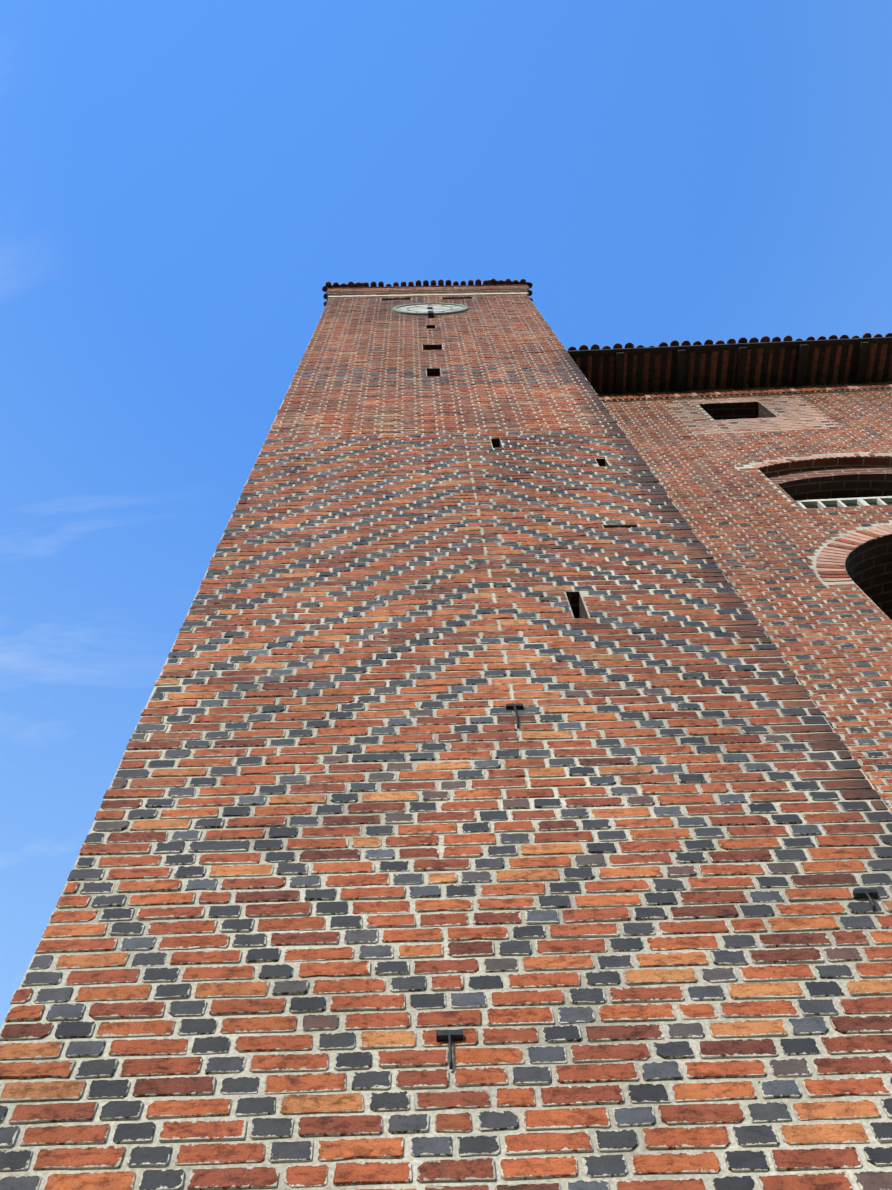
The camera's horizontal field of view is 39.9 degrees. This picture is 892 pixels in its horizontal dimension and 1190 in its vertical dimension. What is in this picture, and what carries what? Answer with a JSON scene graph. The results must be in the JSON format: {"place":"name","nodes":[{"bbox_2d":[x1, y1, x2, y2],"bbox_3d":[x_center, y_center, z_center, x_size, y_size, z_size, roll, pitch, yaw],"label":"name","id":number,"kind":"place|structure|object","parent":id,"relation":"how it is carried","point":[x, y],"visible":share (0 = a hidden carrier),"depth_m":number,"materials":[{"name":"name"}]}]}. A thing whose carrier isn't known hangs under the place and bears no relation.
{"place":"outdoors","nodes":[
{"label":"outdoors","id":0,"kind":"place"},
{"bbox_2d":[322,283,370,305],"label":"roof tiles","id":1,"kind":"object","parent":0,"point":[324,288],"depth_m":25.49,"materials":[{"name":"black tile"}]},
{"bbox_2d":[327,284,527,288],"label":"tower roof","id":2,"kind":"structure","parent":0,"point":[427,286],"depth_m":25.38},
{"bbox_2d":[325,278,528,292],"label":"roof tiles","id":3,"kind":"object","parent":2,"relation":"on","point":[426,282],"visible":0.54,"depth_m":25.45,"materials":[{"name":"brown tile"}]},
{"bbox_2d":[327,285,528,295],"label":"tower cornice bricks","id":4,"kind":"object","parent":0,"point":[358,290],"visible":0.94,"depth_m":24.98,"materials":[{"name":"brown brick"}]},
{"bbox_2d":[327,286,528,301],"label":"tower cornice","id":5,"kind":"structure","parent":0,"point":[471,291],"depth_m":24.88,"materials":[{"name":"brown brick"}]},
{"bbox_2d":[328,292,527,299],"bbox_3d":[-0.329,-4.047,25.410,4.010,0.170,4.240,-1,-69,-1],"label":"pale tower band","id":6,"kind":"object","parent":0,"point":[412,295],"visible":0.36,"depth_m":24.61,"materials":[{"name":"beige stone"}]},
{"bbox_2d":[0,294,891,1189],"bbox_3d":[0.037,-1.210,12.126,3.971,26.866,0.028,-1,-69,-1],"label":"brick tower","id":7,"kind":"structure","parent":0,"point":[752,838],"depth_m":5.89,"materials":[{"name":"red brick"}]},
{"bbox_2d":[0,0,891,1028],"label":"sky","id":8,"kind":"structure","parent":0,"point":[183,183],"materials":[{"name":"blue"}]},
{"bbox_2d":[487,280,532,301],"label":"roof tiles","id":9,"kind":"object","parent":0,"point":[530,284],"visible":0.12,"depth_m":25.59,"materials":[{"name":"brown tile"}]},
{"label":"ground","id":10,"kind":"structure","parent":0,"visible":0},
{"bbox_2d":[0,295,891,1189],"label":"mortar","id":11,"kind":"object","parent":10,"relation":"on","point":[576,607],"visible":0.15,"depth_m":5.27,"materials":[{"name":"grey concrete"}]},
{"bbox_2d":[392,303,467,315],"bbox_3d":[-0.296,-5.290,22.702,1.400,1.400,0.060,-1,-69,-1],"label":"tower clock","id":12,"kind":"object","parent":11,"relation":"attached to","point":[417,309],"visible":0.96,"depth_m":22.67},
{"bbox_2d":[428,310,433,317],"bbox_3d":[-0.271,-4.998,21.883,0.100,0.260,0.100,-1,-69,-1],"label":"clock bracket","id":13,"kind":"object","parent":11,"relation":"attached to","point":[430,314],"visible":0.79,"depth_m":21.76,"materials":[{"name":"metal"}]},
{"bbox_2d":[436,1029,462,1068],"bbox_3d":[0.016,1.679,4.536,0.100,0.184,0.036,-1,-69,-1],"label":"wall anchor","id":14,"kind":"object","parent":11,"relation":"attached to","point":[449,1036],"visible":0.98,"depth_m":4.59,"materials":[{"name":"black metal"}]},
{"bbox_2d":[506,703,522,728],"bbox_3d":[0.405,0.698,7.080,0.100,0.274,0.036,-1,-69,-1],"label":"wall anchor","id":15,"kind":"object","parent":11,"relation":"attached to","point":[514,707],"visible":0.98,"depth_m":7.18,"materials":[{"name":"black metal"}]},
{"bbox_2d":[853,889,877,910],"bbox_3d":[1.850,1.334,5.367,0.100,0.134,0.036,-1,-69,-1],"label":"wall anchor","id":16,"kind":"object","parent":11,"relation":"attached to","point":[869,894],"visible":0.96,"depth_m":5.40,"materials":[{"name":"black metal"}]},
{"bbox_2d":[603,382,891,807],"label":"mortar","id":17,"kind":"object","parent":10,"relation":"on","point":[868,566],"depth_m":14.57,"materials":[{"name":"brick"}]},
{"bbox_2d":[567,337,891,394],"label":"eave timber","id":18,"kind":"object","parent":17,"relation":"attached to","point":[680,361],"visible":0.46,"depth_m":18.60,"materials":[{"name":"brown wood"}]},
{"bbox_2d":[568,333,891,393],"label":"roof tiles","id":19,"kind":"object","parent":18,"relation":"on","point":[757,373],"visible":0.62,"depth_m":18.65,"materials":[{"name":"brown tile"}]},
{"bbox_2d":[584,346,887,393],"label":"roof slab","id":20,"kind":"structure","parent":17,"relation":"on","point":[727,386],"depth_m":18.89,"materials":[{"name":"wood"}]},
{"bbox_2d":[598,382,891,811],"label":"brick wall","id":21,"kind":"structure","parent":17,"relation":"attached to","point":[863,665],"depth_m":12.69,"materials":[{"name":"brick"}]},
{"bbox_2d":[602,388,891,402],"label":"corbel band backing","id":22,"kind":"object","parent":17,"relation":"attached to","point":[739,395],"depth_m":18.27,"materials":[{"name":"brown brick"}]},
{"bbox_2d":[795,496,891,508],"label":"balustrade","id":23,"kind":"object","parent":17,"relation":"attached to","point":[848,501],"visible":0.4,"depth_m":14.48,"materials":[{"name":"white stone"}]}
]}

